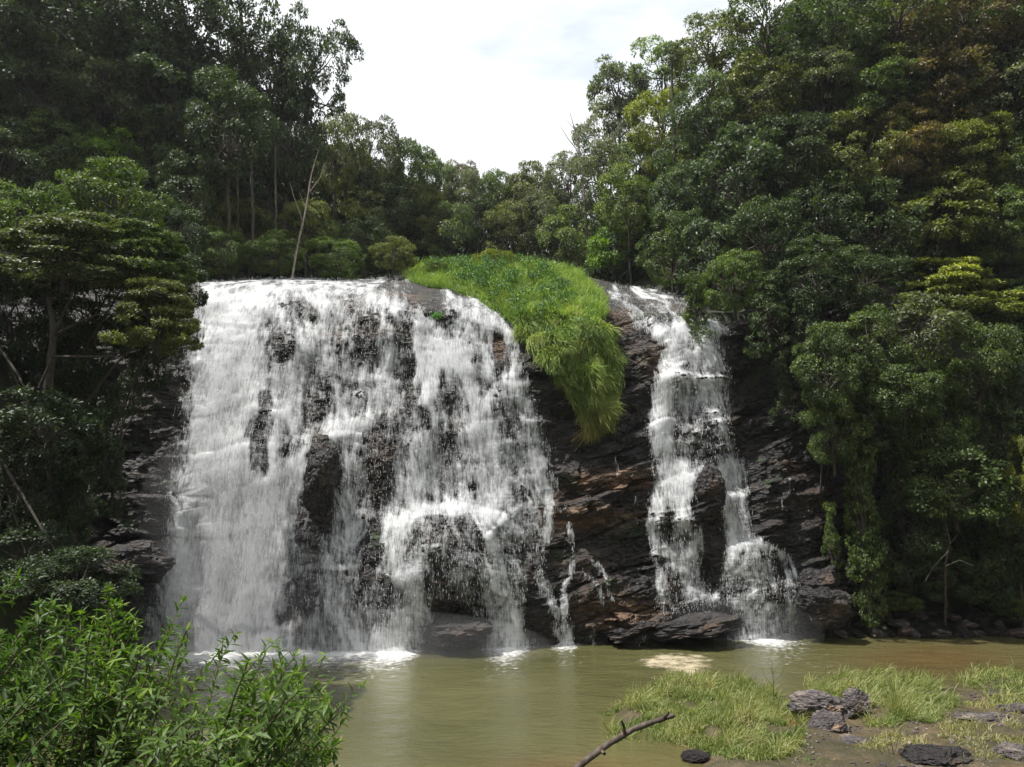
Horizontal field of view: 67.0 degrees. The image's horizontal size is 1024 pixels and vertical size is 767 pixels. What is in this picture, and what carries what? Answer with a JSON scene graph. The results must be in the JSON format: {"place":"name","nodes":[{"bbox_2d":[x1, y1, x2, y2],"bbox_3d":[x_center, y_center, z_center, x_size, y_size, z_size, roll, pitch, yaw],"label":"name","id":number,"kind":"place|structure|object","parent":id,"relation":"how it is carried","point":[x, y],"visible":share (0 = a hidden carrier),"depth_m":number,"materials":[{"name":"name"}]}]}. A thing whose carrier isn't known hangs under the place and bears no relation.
{"place":"outdoors","nodes":[
{"label":"outdoors","id":0,"kind":"place"},
{"bbox_2d":[132,0,791,258],"label":"sky","id":1,"kind":"structure","parent":0,"point":[489,83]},
{"bbox_2d":[0,275,948,657],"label":"cliff","id":2,"kind":"structure","parent":0,"point":[600,503],"depth_m":30.39,"materials":[{"name":"stone"}]},
{"bbox_2d":[86,539,175,582],"bbox_3d":[-13.190,6.080,26.182,3.296,1.488,2.103,0,-7,0],"label":"boulder","id":3,"kind":"object","parent":2,"relation":"on","point":[152,560],"visible":0.68,"depth_m":26.07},
{"bbox_2d":[302,440,338,519],"bbox_3d":[-7.083,3.585,28.668,1.303,3.012,1.027,0,-7,0],"label":"boulder","id":4,"kind":"object","parent":2,"relation":"on","point":[320,474],"visible":1,"depth_m":28.42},
{"bbox_2d":[139,275,618,657],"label":"waterfall","id":5,"kind":"structure","parent":2,"relation":"on","point":[228,365],"depth_m":29.23,"materials":[{"name":"liquid"}]},
{"bbox_2d":[397,244,614,325],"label":"grass","id":6,"kind":"structure","parent":2,"relation":"on","point":[593,297],"depth_m":36.62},
{"bbox_2d":[412,252,604,350],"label":"weeds","id":7,"kind":"object","parent":6,"relation":"on","point":[480,271],"visible":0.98,"depth_m":36.59,"materials":[{"name":"green plant"}]},
{"bbox_2d":[511,302,629,447],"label":"grass","id":8,"kind":"structure","parent":2,"relation":"on","point":[595,367],"depth_m":31.78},
{"bbox_2d":[646,610,744,640],"bbox_3d":[6.682,9.043,28.945,4.005,0.712,2.768,-10,-7,-1],"label":"boulder","id":9,"kind":"object","parent":2,"relation":"on","point":[707,624],"visible":0.91,"depth_m":28.20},
{"bbox_2d":[609,284,800,640],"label":"waterfall","id":10,"kind":"structure","parent":2,"relation":"on","point":[682,481],"depth_m":31.38,"materials":[{"name":"liquid"}]},
{"bbox_2d":[795,586,852,630],"bbox_3d":[11.916,8.528,29.389,1.896,1.662,1.623,-5,-8,33],"label":"boulder","id":11,"kind":"object","parent":2,"relation":"on","point":[827,608],"visible":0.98,"depth_m":28.91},
{"bbox_2d":[0,0,1023,742],"bbox_3d":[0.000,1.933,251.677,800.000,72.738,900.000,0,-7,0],"label":"ground","id":12,"kind":"structure","parent":0,"point":[10,616],"depth_m":34.61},
{"bbox_2d":[0,115,64,222],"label":"tree","id":13,"kind":"object","parent":12,"relation":"on","point":[6,133],"visible":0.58,"depth_m":37.23,"materials":[{"name":"green plant"}]},
{"bbox_2d":[0,269,74,380],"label":"tree","id":14,"kind":"object","parent":12,"relation":"on","point":[6,285],"visible":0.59,"depth_m":22.90,"materials":[{"name":"green plant"}]},
{"bbox_2d":[0,0,77,97],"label":"tree","id":15,"kind":"object","parent":12,"relation":"on","point":[12,8],"visible":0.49,"depth_m":39.69,"materials":[{"name":"green plant"}]},
{"bbox_2d":[0,427,78,533],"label":"tree","id":16,"kind":"object","parent":12,"relation":"on","point":[22,511],"visible":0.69,"depth_m":19.98,"materials":[{"name":"green plant"}]},
{"bbox_2d":[0,178,91,287],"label":"tree","id":17,"kind":"object","parent":12,"relation":"on","point":[15,193],"visible":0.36,"depth_m":23.37,"materials":[{"name":"green plant"}]},
{"bbox_2d":[0,31,98,151],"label":"tree","id":18,"kind":"object","parent":12,"relation":"on","point":[21,107],"visible":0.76,"depth_m":39.25,"materials":[{"name":"green plant"}]},
{"bbox_2d":[0,463,99,603],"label":"tree","id":19,"kind":"object","parent":12,"relation":"on","point":[40,551],"visible":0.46,"depth_m":18.87,"materials":[{"name":"green plant"}]},
{"bbox_2d":[0,344,100,566],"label":"creeper","id":20,"kind":"object","parent":12,"relation":"on","point":[76,495],"visible":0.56,"depth_m":20.60,"materials":[{"name":"green plant"}]},
{"bbox_2d":[0,314,107,392],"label":"tree","id":21,"kind":"object","parent":12,"relation":"on","point":[60,372],"visible":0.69,"depth_m":23.18,"materials":[{"name":"green plant"}]},
{"bbox_2d":[0,106,114,192],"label":"tree","id":22,"kind":"object","parent":12,"relation":"on","point":[66,143],"visible":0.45,"depth_m":38.69,"materials":[{"name":"green plant"}]},
{"bbox_2d":[0,346,118,480],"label":"tree","id":23,"kind":"object","parent":12,"relation":"on","point":[11,415],"visible":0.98,"depth_m":19.70,"materials":[{"name":"green plant"}]},
{"bbox_2d":[0,567,122,766],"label":"shrub","id":24,"kind":"object","parent":12,"relation":"on","point":[28,697],"visible":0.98,"depth_m":4.70,"materials":[{"name":"green plant"}]},
{"bbox_2d":[0,0,128,158],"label":"tree","id":25,"kind":"object","parent":12,"relation":"on","point":[92,9],"visible":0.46,"depth_m":40.71,"materials":[{"name":"green plant"}]},
{"bbox_2d":[0,456,144,625],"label":"tree","id":26,"kind":"object","parent":12,"relation":"on","point":[76,593],"visible":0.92,"depth_m":17.61,"materials":[{"name":"green plant"}]},
{"bbox_2d":[0,209,162,307],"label":"tree","id":27,"kind":"object","parent":12,"relation":"on","point":[52,229],"visible":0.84,"depth_m":21.39,"materials":[{"name":"green plant"}]},
{"bbox_2d":[16,271,149,399],"bbox_3d":[-14.146,-1.205,25.216,3.756,5.079,5.703,6,-9,-41],"label":"tree","id":28,"kind":"object","parent":12,"relation":"on","point":[106,324],"visible":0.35,"depth_m":23.88,"materials":[{"name":"green plant"}]},
{"bbox_2d":[40,41,152,134],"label":"tree","id":29,"kind":"object","parent":12,"relation":"on","point":[101,114],"visible":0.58,"depth_m":40.65,"materials":[{"name":"green plant"}]},
{"bbox_2d":[23,155,174,417],"bbox_3d":[-14.162,-2.255,26.346,3.795,10.402,6.192,7,-10,-43],"label":"tree","id":30,"kind":"object","parent":12,"relation":"on","point":[78,181],"visible":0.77,"depth_m":25.50,"materials":[{"name":"green plant"}]},
{"bbox_2d":[30,218,198,436],"bbox_3d":[-12.322,-1.387,22.702,5.984,6.518,3.111,-2,-7,15],"label":"tree","id":31,"kind":"object","parent":12,"relation":"on","point":[165,262],"visible":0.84,"depth_m":22.36,"materials":[{"name":"green plant"}]},
{"bbox_2d":[38,0,195,158],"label":"tree","id":32,"kind":"object","parent":12,"relation":"on","point":[123,39],"visible":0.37,"depth_m":41.59,"materials":[{"name":"green plant"}]},
{"bbox_2d":[12,582,229,766],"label":"shrub","id":33,"kind":"object","parent":12,"relation":"on","point":[123,735],"visible":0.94,"depth_m":5.01,"materials":[{"name":"green plant"}]},
{"bbox_2d":[52,276,204,445],"bbox_3d":[-11.047,-0.181,22.147,5.606,5.349,2.825,-6,-9,42],"label":"tree","id":34,"kind":"object","parent":12,"relation":"on","point":[161,315],"visible":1,"depth_m":21.07,"materials":[{"name":"green plant"}]},
{"bbox_2d":[93,105,184,214],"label":"tree","id":35,"kind":"object","parent":12,"relation":"on","point":[161,154],"visible":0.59,"depth_m":40.94,"materials":[{"name":"green plant"}]},
{"bbox_2d":[94,0,220,189],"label":"tree","id":36,"kind":"object","parent":12,"relation":"on","point":[148,28],"visible":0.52,"depth_m":42.00,"materials":[{"name":"green plant"}]},
{"bbox_2d":[116,37,231,197],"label":"tree","id":37,"kind":"object","parent":12,"relation":"on","point":[161,116],"visible":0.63,"depth_m":41.69,"materials":[{"name":"green plant"}]},
{"bbox_2d":[147,148,228,244],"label":"tree","id":38,"kind":"object","parent":12,"relation":"on","point":[208,205],"visible":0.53,"depth_m":38.71,"materials":[{"name":"green plant"}]},
{"bbox_2d":[123,0,261,197],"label":"tree","id":39,"kind":"object","parent":12,"relation":"on","point":[209,9],"visible":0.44,"depth_m":42.84,"materials":[{"name":"green plant"}]},
{"bbox_2d":[182,63,280,281],"bbox_3d":[-14.292,-9.938,39.407,5.005,12.868,4.894,0,-7,0],"label":"tree","id":40,"kind":"object","parent":12,"relation":"on","point":[239,155],"visible":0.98,"depth_m":39.18,"materials":[{"name":"green plant"}]},
{"bbox_2d":[190,0,304,198],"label":"tree","id":41,"kind":"object","parent":12,"relation":"on","point":[257,31],"visible":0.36,"depth_m":45.13,"materials":[{"name":"green plant"}]},
{"bbox_2d":[236,229,306,279],"bbox_3d":[-12.149,-5.635,39.171,2.984,4.162,3.623,-4,-8,30],"label":"bush","id":42,"kind":"object","parent":12,"relation":"on","point":[271,263],"visible":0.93,"depth_m":38.93,"materials":[{"name":"green plant"}]},
{"bbox_2d":[227,32,321,216],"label":"tree","id":43,"kind":"object","parent":12,"relation":"on","point":[263,72],"visible":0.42,"depth_m":45.39,"materials":[{"name":"green plant"}]},
{"bbox_2d":[186,628,366,766],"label":"shrub","id":44,"kind":"object","parent":12,"relation":"on","point":[272,725],"visible":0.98,"depth_m":4.58,"materials":[{"name":"green plant"}]},
{"bbox_2d":[246,82,328,278],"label":"tree","id":45,"kind":"object","parent":12,"relation":"on","point":[286,161],"visible":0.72,"depth_m":44.42,"materials":[{"name":"green plant"}]},
{"bbox_2d":[264,0,365,277],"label":"tree","id":46,"kind":"object","parent":12,"relation":"on","point":[309,64],"visible":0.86,"depth_m":45.90,"materials":[{"name":"green plant"}]},
{"bbox_2d":[311,109,370,236],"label":"tree","id":47,"kind":"object","parent":12,"relation":"on","point":[335,129],"visible":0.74,"depth_m":52.03,"materials":[{"name":"green plant"}]},
{"bbox_2d":[329,113,404,234],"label":"tree","id":48,"kind":"object","parent":12,"relation":"on","point":[389,150],"visible":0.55,"depth_m":54.79,"materials":[{"name":"green plant"}]},
{"bbox_2d":[372,136,443,245],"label":"tree","id":49,"kind":"object","parent":12,"relation":"on","point":[413,148],"visible":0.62,"depth_m":56.48,"materials":[{"name":"green plant"}]},
{"bbox_2d":[418,200,481,259],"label":"tree","id":50,"kind":"object","parent":12,"relation":"on","point":[456,211],"visible":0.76,"depth_m":54.72,"materials":[{"name":"green plant"}]},
{"bbox_2d":[0,0,1023,617],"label":"undergrowth","id":51,"kind":"object","parent":12,"relation":"on","point":[618,274],"visible":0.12,"depth_m":41.03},
{"bbox_2d":[535,202,596,267],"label":"tree","id":52,"kind":"object","parent":12,"relation":"on","point":[567,239],"visible":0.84,"depth_m":52.94,"materials":[{"name":"green plant"}]},
{"bbox_2d":[565,135,630,251],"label":"tree","id":53,"kind":"object","parent":12,"relation":"on","point":[583,166],"visible":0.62,"depth_m":51.76,"materials":[{"name":"green plant"}]},
{"bbox_2d":[570,92,646,196],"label":"tree","id":54,"kind":"object","parent":12,"relation":"on","point":[622,123],"visible":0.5,"depth_m":62.06,"materials":[{"name":"green plant"}]},
{"bbox_2d":[586,53,651,204],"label":"tree","id":55,"kind":"object","parent":12,"relation":"on","point":[610,71],"visible":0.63,"depth_m":62.65,"materials":[{"name":"green plant"}]},
{"bbox_2d":[593,161,666,285],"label":"tree","id":56,"kind":"object","parent":12,"relation":"on","point":[629,190],"visible":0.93,"depth_m":44.82,"materials":[{"name":"green plant"}]},
{"bbox_2d":[621,84,697,190],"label":"tree","id":57,"kind":"object","parent":12,"relation":"on","point":[644,134],"visible":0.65,"depth_m":46.30,"materials":[{"name":"green plant"}]},
{"bbox_2d":[627,33,699,140],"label":"tree","id":58,"kind":"object","parent":12,"relation":"on","point":[663,73],"visible":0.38,"depth_m":62.75,"materials":[{"name":"green plant"}]},
{"bbox_2d":[634,208,708,295],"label":"tree","id":59,"kind":"object","parent":12,"relation":"on","point":[671,263],"visible":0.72,"depth_m":41.07,"materials":[{"name":"green plant"}]},
{"bbox_2d":[647,134,726,258],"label":"tree","id":60,"kind":"object","parent":12,"relation":"on","point":[664,199],"visible":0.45,"depth_m":42.50,"materials":[{"name":"green plant"}]},
{"bbox_2d":[662,67,752,235],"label":"tree","id":61,"kind":"object","parent":12,"relation":"on","point":[701,112],"visible":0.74,"depth_m":42.92,"materials":[{"name":"green plant"}]},
{"bbox_2d":[666,198,751,297],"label":"tree","id":62,"kind":"object","parent":12,"relation":"on","point":[685,266],"visible":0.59,"depth_m":38.72,"materials":[{"name":"green plant"}]},
{"bbox_2d":[667,8,761,117],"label":"tree","id":63,"kind":"object","parent":12,"relation":"on","point":[714,60],"visible":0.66,"depth_m":45.22,"materials":[{"name":"green plant"}]},
{"bbox_2d":[676,121,790,247],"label":"tree","id":64,"kind":"object","parent":12,"relation":"on","point":[764,151],"visible":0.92,"depth_m":39.35,"materials":[{"name":"green plant"}]},
{"bbox_2d":[701,248,777,319],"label":"tree","id":65,"kind":"object","parent":12,"relation":"on","point":[737,302],"visible":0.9,"depth_m":34.69,"materials":[{"name":"green plant"}]},
{"bbox_2d":[704,49,820,173],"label":"tree","id":66,"kind":"object","parent":12,"relation":"on","point":[763,90],"visible":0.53,"depth_m":41.85,"materials":[{"name":"green plant"}]},
{"bbox_2d":[718,194,813,288],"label":"tree","id":67,"kind":"object","parent":12,"relation":"on","point":[761,216],"visible":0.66,"depth_m":35.84,"materials":[{"name":"green plant"}]},
{"bbox_2d":[742,269,792,360],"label":"tree","id":68,"kind":"object","parent":12,"relation":"on","point":[765,298],"visible":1,"depth_m":33.04,"materials":[{"name":"green plant"}]},
{"bbox_2d":[722,0,824,182],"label":"tree","id":69,"kind":"object","parent":12,"relation":"on","point":[765,32],"visible":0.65,"depth_m":42.68,"materials":[{"name":"green plant"}]},
{"bbox_2d":[743,110,851,227],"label":"tree","id":70,"kind":"object","parent":12,"relation":"on","point":[807,141],"visible":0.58,"depth_m":39.34,"materials":[{"name":"green plant"}]},
{"bbox_2d":[769,232,857,314],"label":"tree","id":71,"kind":"object","parent":12,"relation":"on","point":[819,272],"visible":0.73,"depth_m":33.30,"materials":[{"name":"green plant"}]},
{"bbox_2d":[768,43,871,150],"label":"tree","id":72,"kind":"object","parent":12,"relation":"on","point":[824,58],"visible":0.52,"depth_m":40.79,"materials":[{"name":"green plant"}]},
{"bbox_2d":[774,168,870,275],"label":"tree","id":73,"kind":"object","parent":12,"relation":"on","point":[829,187],"visible":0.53,"depth_m":37.58,"materials":[{"name":"green plant"}]},
{"bbox_2d":[789,320,865,502],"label":"tree","id":74,"kind":"object","parent":12,"relation":"on","point":[818,399],"visible":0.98,"depth_m":30.40,"materials":[{"name":"green plant"}]},
{"bbox_2d":[772,0,891,135],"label":"tree","id":75,"kind":"object","parent":12,"relation":"on","point":[833,34],"visible":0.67,"depth_m":40.85,"materials":[{"name":"green plant"}]},
{"bbox_2d":[797,388,873,485],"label":"tree","id":76,"kind":"object","parent":12,"relation":"on","point":[812,412],"visible":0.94,"depth_m":30.60,"materials":[{"name":"green plant"}]},
{"bbox_2d":[804,105,915,200],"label":"tree","id":77,"kind":"object","parent":12,"relation":"on","point":[868,131],"visible":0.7,"depth_m":38.73,"materials":[{"name":"green plant"}]},
{"bbox_2d":[835,440,889,582],"bbox_3d":[14.201,5.097,31.477,1.873,5.574,4.457,-3,-8,22],"label":"creeper","id":78,"kind":"object","parent":12,"relation":"on","point":[858,485],"visible":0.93,"depth_m":30.41,"materials":[{"name":"green plant"}]},
{"bbox_2d":[817,244,914,332],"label":"tree","id":79,"kind":"object","parent":12,"relation":"on","point":[862,293],"visible":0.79,"depth_m":33.31,"materials":[{"name":"green plant"}]},
{"bbox_2d":[822,302,913,472],"bbox_3d":[14.092,1.633,31.697,3.219,9.647,4.574,2,-7,-17],"label":"tree","id":80,"kind":"object","parent":12,"relation":"on","point":[874,353],"visible":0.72,"depth_m":30.89,"materials":[{"name":"green plant"}]},
{"bbox_2d":[833,387,909,470],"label":"tree","id":81,"kind":"object","parent":12,"relation":"on","point":[899,432],"visible":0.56,"depth_m":31.05,"materials":[{"name":"green plant"}]},
{"bbox_2d":[831,38,927,157],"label":"tree","id":82,"kind":"object","parent":12,"relation":"on","point":[861,96],"visible":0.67,"depth_m":39.68,"materials":[{"name":"green plant"}]},
{"bbox_2d":[832,175,927,279],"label":"tree","id":83,"kind":"object","parent":12,"relation":"on","point":[877,183],"visible":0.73,"depth_m":37.06,"materials":[{"name":"green plant"}]},
{"bbox_2d":[840,0,952,159],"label":"tree","id":84,"kind":"object","parent":12,"relation":"on","point":[896,29],"visible":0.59,"depth_m":40.61,"materials":[{"name":"green plant"}]},
{"bbox_2d":[868,420,928,548],"bbox_3d":[15.705,4.109,32.706,1.922,5.533,4.569,0,-7,0],"label":"creeper","id":85,"kind":"object","parent":12,"relation":"on","point":[895,474],"visible":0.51,"depth_m":31.56,"materials":[{"name":"green plant"}]},
{"bbox_2d":[854,348,947,531],"bbox_3d":[15.857,2.684,31.059,3.542,8.179,4.876,-6,-9,38],"label":"tree","id":86,"kind":"object","parent":12,"relation":"on","point":[905,401],"visible":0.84,"depth_m":30.25,"materials":[{"name":"green plant"}]},
{"bbox_2d":[867,469,957,591],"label":"tree","id":87,"kind":"object","parent":12,"relation":"on","point":[897,569],"visible":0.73,"depth_m":30.68,"materials":[{"name":"green plant"}]},
{"bbox_2d":[863,102,961,188],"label":"tree","id":88,"kind":"object","parent":12,"relation":"on","point":[934,146],"visible":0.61,"depth_m":38.46,"materials":[{"name":"green plant"}]},
{"bbox_2d":[857,291,973,483],"bbox_3d":[16.798,0.711,31.670,4.471,8.951,4.105,6,-9,-42],"label":"tree","id":89,"kind":"object","parent":12,"relation":"on","point":[945,320],"visible":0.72,"depth_m":31.12,"materials":[{"name":"green plant"}]},
{"bbox_2d":[895,383,980,474],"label":"tree","id":90,"kind":"object","parent":12,"relation":"on","point":[960,434],"visible":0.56,"depth_m":31.37,"materials":[{"name":"green plant"}]},
{"bbox_2d":[881,170,1000,252],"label":"tree","id":91,"kind":"object","parent":12,"relation":"on","point":[941,234],"visible":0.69,"depth_m":36.79,"materials":[{"name":"green plant"}]},
{"bbox_2d":[886,40,1006,142],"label":"tree","id":92,"kind":"object","parent":12,"relation":"on","point":[969,57],"visible":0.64,"depth_m":39.20,"materials":[{"name":"green plant"}]},
{"bbox_2d":[891,256,1023,317],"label":"tree","id":93,"kind":"object","parent":12,"relation":"on","point":[965,269],"visible":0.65,"depth_m":35.32,"materials":[{"name":"green plant"}]},
{"bbox_2d":[899,435,1019,543],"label":"tree","id":94,"kind":"object","parent":12,"relation":"on","point":[994,501],"visible":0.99,"depth_m":29.92,"materials":[{"name":"green plant"}]},
{"bbox_2d":[898,0,1023,136],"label":"tree","id":95,"kind":"object","parent":12,"relation":"on","point":[997,34],"visible":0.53,"depth_m":39.95,"materials":[{"name":"green plant"}]},
{"bbox_2d":[925,109,1021,208],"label":"tree","id":96,"kind":"object","parent":12,"relation":"on","point":[970,129],"visible":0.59,"depth_m":37.91,"materials":[{"name":"green plant"}]},
{"bbox_2d":[925,320,1023,472],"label":"tree","id":97,"kind":"object","parent":12,"relation":"on","point":[1008,356],"visible":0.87,"depth_m":31.40,"materials":[{"name":"green plant"}]},
{"bbox_2d":[945,466,1023,607],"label":"tree","id":98,"kind":"object","parent":12,"relation":"on","point":[988,592],"visible":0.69,"depth_m":30.41,"materials":[{"name":"green plant"}]},
{"bbox_2d":[950,51,1023,175],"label":"tree","id":99,"kind":"object","parent":12,"relation":"on","point":[1019,69],"visible":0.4,"depth_m":38.79,"materials":[{"name":"green plant"}]},
{"bbox_2d":[952,182,1023,278],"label":"tree","id":100,"kind":"object","parent":12,"relation":"on","point":[989,255],"visible":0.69,"depth_m":36.84,"materials":[{"name":"green plant"}]},
{"bbox_2d":[962,479,1023,627],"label":"tree","id":101,"kind":"object","parent":12,"relation":"on","point":[1013,528],"visible":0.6,"depth_m":30.33,"materials":[{"name":"green plant"}]},
{"bbox_2d":[967,396,1023,483],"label":"tree","id":102,"kind":"object","parent":12,"relation":"on","point":[991,428],"visible":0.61,"depth_m":31.20,"materials":[{"name":"green plant"}]},
{"bbox_2d":[6,632,1023,766],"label":"water","id":103,"kind":"structure","parent":0,"point":[528,707],"depth_m":22.97,"materials":[{"name":"liquid"}]},
{"bbox_2d":[147,633,796,668],"bbox_3d":[-0.374,9.444,27.547,25.748,0.235,8.000,0,-7,0],"label":"foam","id":104,"kind":"object","parent":103,"relation":"on","point":[340,654],"visible":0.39,"depth_m":26.91,"materials":[{"name":"white"}]},
{"bbox_2d":[616,677,1023,766],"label":"riverbank ground","id":105,"kind":"structure","parent":0,"point":[828,749],"depth_m":17.54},
{"bbox_2d":[597,660,814,763],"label":"grass","id":106,"kind":"structure","parent":105,"relation":"on","point":[705,688],"depth_m":19.11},
{"bbox_2d":[803,658,965,728],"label":"grass","id":107,"kind":"structure","parent":105,"relation":"on","point":[901,697],"depth_m":21.02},
{"bbox_2d":[844,697,1023,760],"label":"grass","id":108,"kind":"structure","parent":105,"relation":"on","point":[960,724],"depth_m":17.77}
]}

